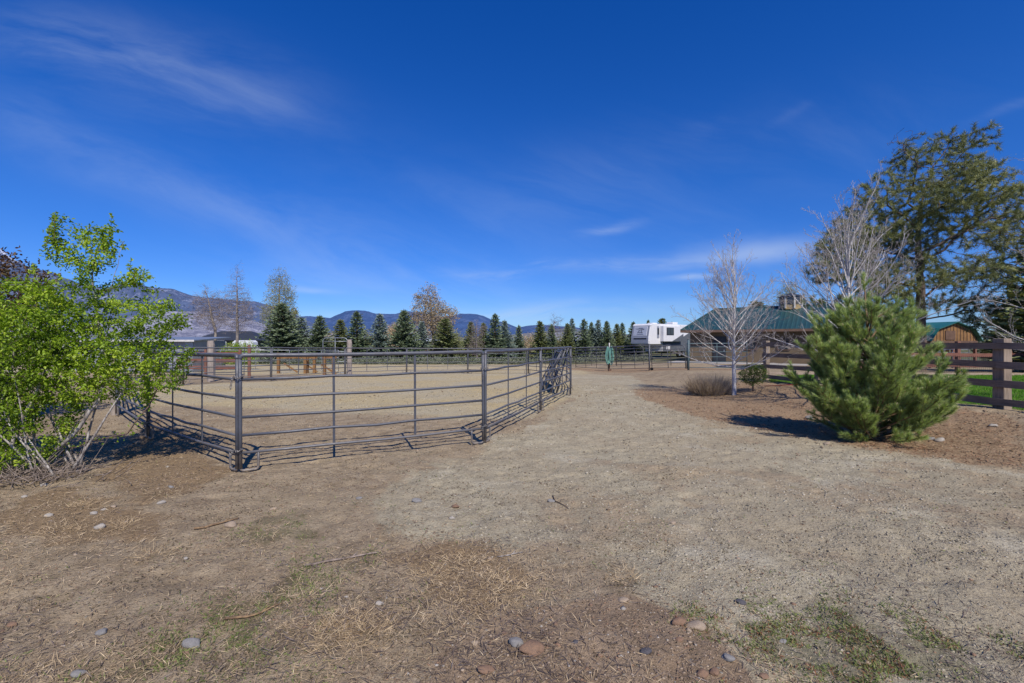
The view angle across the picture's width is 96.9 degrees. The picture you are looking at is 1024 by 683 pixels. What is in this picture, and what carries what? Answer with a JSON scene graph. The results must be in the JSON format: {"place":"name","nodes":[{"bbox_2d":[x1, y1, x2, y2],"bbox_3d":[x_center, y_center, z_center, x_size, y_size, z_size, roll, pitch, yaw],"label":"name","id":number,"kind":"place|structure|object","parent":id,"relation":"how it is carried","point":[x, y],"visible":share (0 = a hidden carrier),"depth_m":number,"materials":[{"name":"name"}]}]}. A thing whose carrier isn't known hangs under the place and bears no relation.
{"place":"outdoors","nodes":[
{"label":"outdoors","id":0,"kind":"place"},
{"bbox_2d":[0,249,338,336],"bbox_3d":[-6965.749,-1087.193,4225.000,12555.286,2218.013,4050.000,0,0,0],"label":"mountain range","id":1,"kind":"structure","parent":0,"point":[182,300],"depth_m":4202.33,"materials":[{"name":"stone"}]},
{"bbox_2d":[10,311,355,340],"bbox_3d":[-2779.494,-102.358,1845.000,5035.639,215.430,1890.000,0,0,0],"label":"foothill","id":2,"kind":"structure","parent":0,"point":[197,330],"depth_m":1541.45,"materials":[{"name":"stone"}]},
{"bbox_2d":[301,310,626,337],"bbox_3d":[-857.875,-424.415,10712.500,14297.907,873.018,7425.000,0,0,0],"label":"distant mountains","id":3,"kind":"structure","parent":0,"point":[368,317],"depth_m":10852.05,"materials":[{"name":"blue stone"}]},
{"bbox_2d":[364,323,627,341],"bbox_3d":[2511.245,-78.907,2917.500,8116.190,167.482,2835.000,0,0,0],"label":"hills","id":4,"kind":"structure","parent":0,"point":[529,336],"depth_m":2887.86,"materials":[{"name":"blue"}]},
{"bbox_2d":[0,346,1023,682],"bbox_3d":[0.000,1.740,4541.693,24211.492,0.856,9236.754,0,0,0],"label":"ground","id":5,"kind":"structure","parent":0,"point":[588,434],"depth_m":4.31,"materials":[{"name":"beige soil"}]},
{"bbox_2d":[0,245,64,373],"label":"plum tree","id":6,"kind":"object","parent":5,"relation":"on","point":[3,271],"visible":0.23,"depth_m":9.30,"materials":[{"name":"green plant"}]},
{"bbox_2d":[0,440,138,488],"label":"brushwood","id":7,"kind":"object","parent":5,"relation":"on","point":[28,476],"visible":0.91,"depth_m":5.55,"materials":[{"name":"wood"}]},
{"bbox_2d":[0,212,198,478],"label":"leafy bush","id":8,"kind":"object","parent":5,"relation":"on","point":[30,378],"visible":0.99,"depth_m":5.84,"materials":[{"name":"green plant"}]},
{"bbox_2d":[115,349,151,437],"bbox_3d":[-7.775,0.929,9.241,3.722,1.575,0.143,0,0,42],"label":"corral panel","id":9,"kind":"object","parent":5,"relation":"on","point":[132,415],"visible":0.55,"depth_m":8.85,"materials":[{"name":"metal"}]},
{"bbox_2d":[74,337,230,372],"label":"metal shed","id":10,"kind":"structure","parent":5,"relation":"on","point":[191,341],"depth_m":29.92,"materials":[{"name":"grey metal"}]},
{"bbox_2d":[181,638,199,648],"bbox_3d":[-1.828,1.725,2.594,0.102,0.056,0.075,12,0,20],"label":"rock","id":11,"kind":"object","parent":5,"relation":"on","point":[190,642],"visible":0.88,"depth_m":2.58,"materials":[{"name":"grey stone"}]},
{"bbox_2d":[176,349,206,374],"bbox_3d":[-18.720,1.210,26.545,1.760,1.500,0.130,0,0,0],"label":"board fence","id":12,"kind":"object","parent":5,"relation":"on","point":[205,359],"visible":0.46,"depth_m":26.48,"materials":[{"name":"red wood"}]},
{"bbox_2d":[147,351,243,471],"bbox_3d":[-5.010,0.940,6.997,3.567,1.575,0.143,0,0,36],"label":"corral panel","id":13,"kind":"object","parent":5,"relation":"on","point":[235,378],"visible":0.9,"depth_m":6.56,"materials":[{"name":"metal"}]},
{"bbox_2d":[187,283,231,339],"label":"poplar tree","id":14,"kind":"object","parent":5,"relation":"on","point":[211,315],"visible":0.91,"depth_m":61.80,"materials":[{"name":"grey plant"}]},
{"bbox_2d":[207,341,214,381],"bbox_3d":[-13.604,0.941,20.502,0.299,1.967,0.299,0,0,0],"label":"fence post","id":15,"kind":"object","parent":5,"relation":"on","point":[210,350],"visible":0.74,"depth_m":20.39,"materials":[{"name":"grey wood"}]},
{"bbox_2d":[183,347,270,384],"bbox_3d":[-12.244,1.024,19.706,0.055,1.575,3.326,0,-1,44],"label":"corral panel","id":16,"kind":"object","parent":5,"relation":"on","point":[244,360],"visible":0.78,"depth_m":19.60,"materials":[{"name":"paint"}]},
{"bbox_2d":[214,349,241,368],"bbox_3d":[-16.720,1.217,26.545,1.760,1.500,0.130,0,0,0],"label":"board fence","id":17,"kind":"object","parent":5,"relation":"on","point":[230,360],"visible":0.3,"depth_m":26.48,"materials":[{"name":"red wood"}]},
{"bbox_2d":[211,263,256,342],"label":"poplar tree","id":18,"kind":"object","parent":5,"relation":"on","point":[237,315],"visible":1,"depth_m":61.83,"materials":[{"name":"grey plant"}]},
{"bbox_2d":[202,331,271,350],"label":"farmhouse","id":19,"kind":"object","parent":5,"relation":"on","point":[249,335],"visible":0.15,"depth_m":109.48,"materials":[{"name":"beige paint"}]},
{"bbox_2d":[185,350,289,370],"bbox_3d":[-18.095,1.245,30.002,6.185,1.435,0.040,0,0,-19],"label":"pipe fence","id":20,"kind":"object","parent":5,"relation":"on","point":[242,365],"visible":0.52,"depth_m":30.09,"materials":[{"name":"metal"}]},
{"bbox_2d":[218,336,261,368],"bbox_3d":[-19.758,0.864,32.892,3.157,2.479,2.266,0,0,0],"label":"willow shrub","id":21,"kind":"object","parent":5,"relation":"on","point":[238,344],"visible":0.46,"depth_m":32.87,"materials":[{"name":"green plant"}]},
{"bbox_2d":[224,603,282,619],"bbox_3d":[-1.636,1.717,2.884,0.326,0.033,0.071,0,0,-30],"label":"stick","id":22,"kind":"object","parent":5,"relation":"on","point":[242,616],"visible":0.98,"depth_m":2.84,"materials":[{"name":"brown wood"}]},
{"bbox_2d":[254,264,300,330],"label":"poplar tree","id":23,"kind":"object","parent":5,"relation":"on","point":[278,294],"visible":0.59,"depth_m":59.63,"materials":[{"name":"grey plant"}]},
{"bbox_2d":[253,302,315,361],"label":"spruce tree","id":24,"kind":"object","parent":5,"relation":"on","point":[281,333],"visible":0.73,"depth_m":46.35,"materials":[{"name":"green plant"}]},
{"bbox_2d":[277,357,308,373],"bbox_3d":[-13.575,1.370,28.023,1.950,1.350,0.195,0,0,0],"label":"wooden trestle","id":25,"kind":"object","parent":5,"relation":"on","point":[296,371],"visible":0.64,"depth_m":27.97,"materials":[{"name":"brown wood"}]},
{"bbox_2d":[292,316,316,351],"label":"spruce tree","id":26,"kind":"object","parent":5,"relation":"on","point":[301,321],"visible":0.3,"depth_m":49.81,"materials":[{"name":"green plant"}]},
{"bbox_2d":[271,347,344,380],"bbox_3d":[-10.069,1.076,22.761,0.055,1.575,4.232,0,-1,29],"label":"corral panel","id":27,"kind":"object","parent":5,"relation":"on","point":[298,359],"visible":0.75,"depth_m":22.36,"materials":[{"name":"paint"}]},
{"bbox_2d":[303,315,336,359],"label":"spruce tree","id":28,"kind":"object","parent":5,"relation":"on","point":[316,340],"visible":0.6,"depth_m":49.71,"materials":[{"name":"green plant"}]},
{"bbox_2d":[328,319,349,359],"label":"spruce tree","id":29,"kind":"object","parent":5,"relation":"on","point":[340,330],"visible":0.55,"depth_m":50.76,"materials":[{"name":"green plant"}]},
{"bbox_2d":[305,551,378,566],"bbox_3d":[-1.328,1.699,3.562,0.546,0.052,0.049,0,0,-20],"label":"stick","id":30,"kind":"object","parent":5,"relation":"on","point":[325,561],"visible":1,"depth_m":3.53,"materials":[{"name":"beige wood"}]},
{"bbox_2d":[347,339,351,373],"bbox_3d":[-9.354,0.966,26.102,0.299,2.166,0.299,0,0,0],"label":"fence post","id":31,"kind":"object","parent":5,"relation":"on","point":[349,345],"visible":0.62,"depth_m":25.99,"materials":[{"name":"grey wood"}]},
{"bbox_2d":[341,310,374,359],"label":"spruce tree","id":32,"kind":"object","parent":5,"relation":"on","point":[358,334],"visible":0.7,"depth_m":49.80,"materials":[{"name":"green plant"}]},
{"bbox_2d":[238,350,488,471],"bbox_3d":[-2.007,0.935,6.833,3.639,1.575,0.143,0,0,-28],"label":"corral panel","id":33,"kind":"object","parent":5,"relation":"on","point":[333,375],"visible":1,"depth_m":6.62,"materials":[{"name":"paint"}]},
{"bbox_2d":[345,347,406,373],"bbox_3d":[-7.642,1.134,25.756,3.625,1.575,0.055,1,-1,-39],"label":"corral panel","id":34,"kind":"object","parent":5,"relation":"on","point":[387,362],"visible":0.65,"depth_m":25.71,"materials":[{"name":"paint"}]},
{"bbox_2d":[365,313,393,359],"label":"spruce tree","id":35,"kind":"object","parent":5,"relation":"on","point":[378,339],"visible":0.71,"depth_m":50.73,"materials":[{"name":"green plant"}]},
{"bbox_2d":[383,309,421,359],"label":"spruce tree","id":36,"kind":"object","parent":5,"relation":"on","point":[404,329],"visible":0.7,"depth_m":48.62,"materials":[{"name":"green plant"}]},
{"bbox_2d":[414,321,431,358],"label":"spruce tree","id":37,"kind":"object","parent":5,"relation":"on","point":[422,334],"visible":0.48,"depth_m":52.80,"materials":[{"name":"green plant"}]},
{"bbox_2d":[407,282,461,345],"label":"cottonwood tree","id":38,"kind":"object","parent":5,"relation":"on","point":[432,313],"visible":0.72,"depth_m":65.48,"materials":[{"name":"brown plant"}]},
{"bbox_2d":[407,348,467,373],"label":"corral panel","id":39,"kind":"object","parent":5,"relation":"on","point":[447,357],"visible":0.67,"depth_m":27.43,"materials":[{"name":"paint"}]},
{"bbox_2d":[229,353,654,364],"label":"sagebrush","id":40,"kind":"object","parent":5,"relation":"on","point":[444,360],"visible":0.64,"depth_m":43.79,"materials":[{"name":"green plant"}]},
{"bbox_2d":[422,318,464,358],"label":"spruce tree","id":41,"kind":"object","parent":5,"relation":"on","point":[445,334],"visible":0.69,"depth_m":49.64,"materials":[{"name":"green plant"}]},
{"bbox_2d":[461,321,480,356],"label":"spruce tree","id":42,"kind":"object","parent":5,"relation":"on","point":[467,339],"visible":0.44,"depth_m":51.76,"materials":[{"name":"green plant"}]},
{"bbox_2d":[466,321,486,359],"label":"tree","id":43,"kind":"object","parent":5,"relation":"on","point":[476,339],"visible":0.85,"depth_m":46.94,"materials":[{"name":"grey plant"}]},
{"bbox_2d":[477,322,489,358],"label":"spruce tree","id":44,"kind":"object","parent":5,"relation":"on","point":[483,336],"visible":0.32,"depth_m":52.72,"materials":[{"name":"green plant"}]},
{"bbox_2d":[477,665,494,674],"bbox_3d":[-0.131,1.649,2.280,0.090,0.038,0.060,8,-9,-3],"label":"rock","id":45,"kind":"object","parent":5,"relation":"on","point":[486,669],"visible":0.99,"depth_m":2.27,"materials":[{"name":"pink stone"}]},
{"bbox_2d":[479,313,507,358],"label":"spruce tree","id":46,"kind":"object","parent":5,"relation":"on","point":[494,341],"visible":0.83,"depth_m":50.76,"materials":[{"name":"green plant"}]},
{"bbox_2d":[468,348,527,373],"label":"corral panel","id":47,"kind":"object","parent":5,"relation":"on","point":[496,353],"visible":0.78,"depth_m":27.68,"materials":[{"name":"paint"}]},
{"bbox_2d":[496,320,518,359],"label":"spruce tree","id":48,"kind":"object","parent":5,"relation":"on","point":[505,330],"visible":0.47,"depth_m":51.84,"materials":[{"name":"green plant"}]},
{"bbox_2d":[0,403,1021,682],"bbox_3d":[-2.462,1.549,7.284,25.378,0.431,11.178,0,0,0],"label":"pebbles","id":49,"kind":"object","parent":5,"relation":"on","point":[517,619],"visible":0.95,"depth_m":2.63,"materials":[{"name":"beige stone"}]},
{"bbox_2d":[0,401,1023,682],"bbox_3d":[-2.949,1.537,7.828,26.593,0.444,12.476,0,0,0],"label":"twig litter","id":50,"kind":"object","parent":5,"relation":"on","point":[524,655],"visible":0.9,"depth_m":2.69,"materials":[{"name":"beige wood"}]},
{"bbox_2d":[0,432,1023,682],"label":"green weeds","id":51,"kind":"object","parent":5,"relation":"on","point":[856,658],"visible":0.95,"depth_m":2.66,"materials":[{"name":"green plant"}]},
{"bbox_2d":[0,377,1023,682],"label":"dirt clods","id":52,"kind":"object","parent":5,"relation":"on","point":[386,673],"visible":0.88,"depth_m":3.04,"materials":[{"name":"brown soil"}]},
{"bbox_2d":[0,374,1023,682],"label":"dark debris","id":53,"kind":"object","parent":5,"relation":"on","point":[460,596],"visible":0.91,"depth_m":3.23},
{"bbox_2d":[484,347,542,441],"bbox_3d":[0.140,0.929,9.408,0.143,1.575,3.716,0,0,19],"label":"corral panel","id":54,"kind":"object","parent":5,"relation":"on","point":[486,399],"visible":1,"depth_m":8.80,"materials":[{"name":"metal"}]},
{"bbox_2d":[509,637,523,647],"bbox_3d":[0.024,1.649,2.485,0.085,0.047,0.061,11,6,0],"label":"rock","id":55,"kind":"object","parent":5,"relation":"on","point":[514,641],"visible":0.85,"depth_m":2.47,"materials":[{"name":"grey stone"}]},
{"bbox_2d":[513,325,527,359],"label":"spruce tree","id":56,"kind":"object","parent":5,"relation":"on","point":[519,343],"visible":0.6,"depth_m":53.80,"materials":[{"name":"green plant"}]},
{"bbox_2d":[518,639,543,655],"bbox_3d":[0.107,1.643,2.429,0.128,0.062,0.100,0,0,-43],"label":"rock","id":57,"kind":"object","parent":5,"relation":"on","point":[532,647],"visible":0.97,"depth_m":2.41,"materials":[{"name":"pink stone"}]},
{"bbox_2d":[529,320,550,359],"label":"spruce tree","id":58,"kind":"object","parent":5,"relation":"on","point":[540,336],"visible":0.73,"depth_m":53.74,"materials":[{"name":"green plant"}]},
{"bbox_2d":[542,350,560,388],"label":"corral panel","id":59,"kind":"object","parent":5,"relation":"on","point":[559,352],"visible":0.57,"depth_m":16.23,"materials":[{"name":"paint"}]},
{"bbox_2d":[544,324,560,357],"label":"spruce tree","id":60,"kind":"object","parent":5,"relation":"on","point":[552,338],"visible":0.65,"depth_m":53.85,"materials":[{"name":"green plant"}]},
{"bbox_2d":[541,346,572,410],"bbox_3d":[1.310,0.933,12.859,0.143,1.575,3.722,0,0,19],"label":"corral panel","id":61,"kind":"object","parent":5,"relation":"on","point":[552,359],"visible":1,"depth_m":12.38,"materials":[{"name":"metal"}]},
{"bbox_2d":[559,323,574,357],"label":"spruce tree","id":62,"kind":"object","parent":5,"relation":"on","point":[567,337],"visible":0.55,"depth_m":54.88,"materials":[{"name":"green plant"}]},
{"bbox_2d":[569,318,578,357],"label":"spruce tree","id":63,"kind":"object","parent":5,"relation":"on","point":[574,334],"visible":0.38,"depth_m":55.87,"materials":[{"name":"green plant"}]},
{"bbox_2d":[572,318,593,357],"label":"spruce tree","id":64,"kind":"object","parent":5,"relation":"on","point":[586,341],"visible":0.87,"depth_m":54.79,"materials":[{"name":"green plant"}]},
{"bbox_2d":[575,348,605,368],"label":"corral panel","id":65,"kind":"object","parent":5,"relation":"on","point":[596,357],"visible":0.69,"depth_m":33.33,"materials":[{"name":"paint"}]},
{"bbox_2d":[567,346,615,365],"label":"corral panel","id":66,"kind":"object","parent":5,"relation":"on","point":[593,355],"visible":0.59,"depth_m":36.05,"materials":[{"name":"paint"}]},
{"bbox_2d":[589,320,604,356],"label":"spruce tree","id":67,"kind":"object","parent":5,"relation":"on","point":[596,340],"visible":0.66,"depth_m":55.84,"materials":[{"name":"green plant"}]},
{"bbox_2d":[597,321,617,356],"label":"spruce tree","id":68,"kind":"object","parent":5,"relation":"on","point":[607,333],"visible":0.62,"depth_m":54.87,"materials":[{"name":"green plant"}]},
{"bbox_2d":[612,323,626,355],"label":"spruce tree","id":69,"kind":"object","parent":5,"relation":"on","point":[617,337],"visible":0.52,"depth_m":55.73,"materials":[{"name":"green plant"}]},
{"bbox_2d":[619,323,630,356],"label":"spruce tree","id":70,"kind":"object","parent":5,"relation":"on","point":[622,328],"visible":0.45,"depth_m":56.70,"materials":[{"name":"green plant"}]},
{"bbox_2d":[608,344,648,368],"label":"corral panel","id":71,"kind":"object","parent":5,"relation":"on","point":[634,352],"visible":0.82,"depth_m":29.36,"materials":[{"name":"paint"}]},
{"bbox_2d":[626,321,642,356],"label":"spruce tree","id":72,"kind":"object","parent":5,"relation":"on","point":[630,334],"visible":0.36,"depth_m":57.73,"materials":[{"name":"green plant"}]},
{"bbox_2d":[616,345,670,364],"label":"corral panel","id":73,"kind":"object","parent":5,"relation":"on","point":[645,354],"visible":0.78,"depth_m":34.80,"materials":[{"name":"paint"}]},
{"bbox_2d":[631,322,689,356],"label":"travel trailer","id":74,"kind":"object","parent":5,"relation":"on","point":[668,333],"visible":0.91,"depth_m":53.66,"materials":[{"name":"white paint"}]},
{"bbox_2d":[685,620,705,631],"bbox_3d":[1.081,1.685,2.686,0.129,0.056,0.094,-10,-13,13],"label":"rock","id":75,"kind":"object","parent":5,"relation":"on","point":[698,625],"visible":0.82,"depth_m":2.66,"materials":[{"name":"beige stone"}]},
{"bbox_2d":[678,371,739,395],"bbox_3d":[6.515,1.329,14.869,2.449,0.854,1.913,0,0,0],"label":"grass clump","id":76,"kind":"object","parent":5,"relation":"on","point":[710,387],"visible":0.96,"depth_m":14.59,"materials":[{"name":"brown plant"}]},
{"bbox_2d":[686,343,746,368],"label":"corral panel","id":77,"kind":"object","parent":5,"relation":"on","point":[728,356],"visible":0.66,"depth_m":25.63,"materials":[{"name":"grey metal"}]},
{"bbox_2d":[669,229,793,394],"bbox_3d":[6.824,-0.898,14.406,3.809,5.250,3.874,0,0,0],"label":"birch tree","id":78,"kind":"object","parent":5,"relation":"on","point":[733,313],"visible":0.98,"depth_m":14.29,"materials":[{"name":"grey plant"}]},
{"bbox_2d":[736,363,769,391],"bbox_3d":[7.686,1.144,14.525,0.936,0.942,0.859,0,0,0],"label":"round shrub","id":79,"kind":"object","parent":5,"relation":"on","point":[754,380],"visible":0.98,"depth_m":14.44,"materials":[{"name":"green plant"}]},
{"bbox_2d":[763,341,769,379],"bbox_3d":[9.250,0.730,16.500,0.163,1.520,0.163,0,0,-9],"label":"fence post","id":80,"kind":"object","parent":5,"relation":"on","point":[767,360],"visible":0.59,"depth_m":16.43,"materials":[{"name":"wood"}]},
{"bbox_2d":[762,342,813,380],"bbox_3d":[9.241,0.668,15.271,0.040,1.305,2.483,0,0,-6],"label":"plank fence","id":81,"kind":"object","parent":80,"relation":"attached to","point":[799,356],"visible":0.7,"depth_m":15.42,"materials":[{"name":"brown wood"}]},
{"bbox_2d":[668,293,869,365],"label":"horse barn","id":82,"kind":"structure","parent":5,"relation":"on","point":[793,322],"depth_m":42.04,"materials":[{"name":"beige paint"}]},
{"bbox_2d":[713,337,725,361],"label":"door","id":83,"kind":"structure","parent":82,"relation":"in","point":[719,348],"depth_m":42.98,"materials":[{"name":"metal"}]},
{"bbox_2d":[633,479,1023,682],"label":"weeds","id":84,"kind":"object","parent":5,"relation":"on","point":[1003,644],"visible":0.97,"depth_m":2.60,"materials":[{"name":"plant"}]},
{"bbox_2d":[636,381,1023,472],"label":"needle litter","id":85,"kind":"object","parent":5,"relation":"on","point":[913,448],"visible":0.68,"depth_m":7.97,"materials":[{"name":"brown plant"}]},
{"bbox_2d":[754,161,999,359],"bbox_3d":[8.507,-1.423,11.066,4.002,5.839,4.037,0,0,0],"label":"birch tree","id":86,"kind":"object","parent":5,"relation":"on","point":[847,263],"visible":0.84,"depth_m":11.05,"materials":[{"name":"grey plant"}]},
{"bbox_2d":[782,270,972,443],"bbox_3d":[6.384,0.247,8.062,2.803,3.044,2.392,0,0,15],"label":"young pine","id":87,"kind":"object","parent":5,"relation":"on","point":[879,382],"visible":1,"depth_m":7.64,"materials":[{"name":"green plant"}]},
{"bbox_2d":[770,372,1023,374],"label":"gravel strip","id":88,"kind":"object","parent":5,"relation":"on","point":[919,373],"visible":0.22,"depth_m":20.62,"materials":[{"name":"beige stone"}]},
{"bbox_2d":[800,118,1023,370],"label":"pine tree","id":89,"kind":"object","parent":5,"relation":"on","point":[939,190],"visible":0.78,"depth_m":24.32,"materials":[{"name":"green plant"}]},
{"bbox_2d":[857,321,982,367],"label":"gambrel shed","id":90,"kind":"structure","parent":5,"relation":"on","point":[948,332],"depth_m":30.54,"materials":[{"name":"brown wood"}]},
{"bbox_2d":[911,353,959,371],"bbox_3d":[20.264,0.763,21.883,2.683,1.600,0.178,0,0,-4],"label":"red fence","id":91,"kind":"object","parent":5,"relation":"on","point":[946,355],"visible":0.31,"depth_m":21.84,"materials":[{"name":"brown wood"}]},
{"bbox_2d":[955,341,991,372],"bbox_3d":[22.863,0.792,22.035,2.677,1.600,0.178,0,0,-2],"label":"red fence","id":92,"kind":"object","parent":5,"relation":"on","point":[972,354],"visible":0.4,"depth_m":21.94,"materials":[{"name":"brown wood"}]},
{"bbox_2d":[964,248,1023,350],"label":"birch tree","id":93,"kind":"object","parent":5,"relation":"on","point":[987,320],"visible":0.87,"depth_m":10.75,"materials":[{"name":"green plant"}]},
{"bbox_2d":[970,232,1023,371],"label":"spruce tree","id":94,"kind":"object","parent":5,"relation":"on","point":[1018,314],"visible":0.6,"depth_m":22.39,"materials":[{"name":"plant"}]},
{"bbox_2d":[970,299,1023,360],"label":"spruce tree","id":95,"kind":"object","parent":5,"relation":"on","point":[985,358],"visible":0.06,"depth_m":36.78,"materials":[{"name":"green plant"}]},
{"bbox_2d":[992,338,1011,409],"bbox_3d":[9.930,0.700,9.200,0.204,1.520,0.204,0,0,-9],"label":"fence post","id":96,"kind":"object","parent":5,"relation":"on","point":[1003,355],"visible":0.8,"depth_m":9.12,"materials":[{"name":"wood"}]},
{"bbox_2d":[904,343,997,405],"bbox_3d":[9.691,0.649,10.408,0.040,1.289,2.489,0,0,-5],"label":"plank fence","id":97,"kind":"object","parent":96,"relation":"attached to","point":[981,382],"visible":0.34,"depth_m":9.56,"materials":[{"name":"brown wood"}]},
{"bbox_2d":[996,342,1023,407],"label":"plank fence","id":98,"kind":"object","parent":96,"relation":"attached to","point":[1010,384],"visible":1,"depth_m":8.96,"materials":[{"name":"brown wood"}]},
{"bbox_2d":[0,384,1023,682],"bbox_3d":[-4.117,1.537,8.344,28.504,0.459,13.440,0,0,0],"label":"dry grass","id":99,"kind":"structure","parent":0,"point":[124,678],"depth_m":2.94,"materials":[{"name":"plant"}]},
{"bbox_2d":[0,0,1023,338],"label":"sky","id":100,"kind":"structure","parent":0,"point":[528,161],"materials":[{"name":"blue"}]},
{"bbox_2d":[769,374,1023,409],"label":"lawn grass","id":101,"kind":"structure","parent":0,"point":[1013,392],"depth_m":12.95,"materials":[{"name":"green plant"}]},
{"bbox_2d":[955,157,1023,305],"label":"tree","id":102,"kind":"object","parent":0,"point":[996,243],"visible":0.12,"depth_m":31.61,"materials":[{"name":"green plant"}]},
{"bbox_2d":[960,290,1023,342],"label":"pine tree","id":103,"kind":"object","parent":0,"point":[978,325],"visible":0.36,"depth_m":24.22,"materials":[{"name":"green plant"}]},
{"bbox_3d":[8.370,1.005,27.660,0.096,1.735,0.101,0,0,0],"label":"fence post","id":104,"kind":"object","parent":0,"visible":0},
{"bbox_2d":[650,345,685,369],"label":"pipe gate","id":105,"kind":"structure","parent":104,"relation":"attached to","point":[667,349],"depth_m":26.59,"materials":[{"name":"metal"}]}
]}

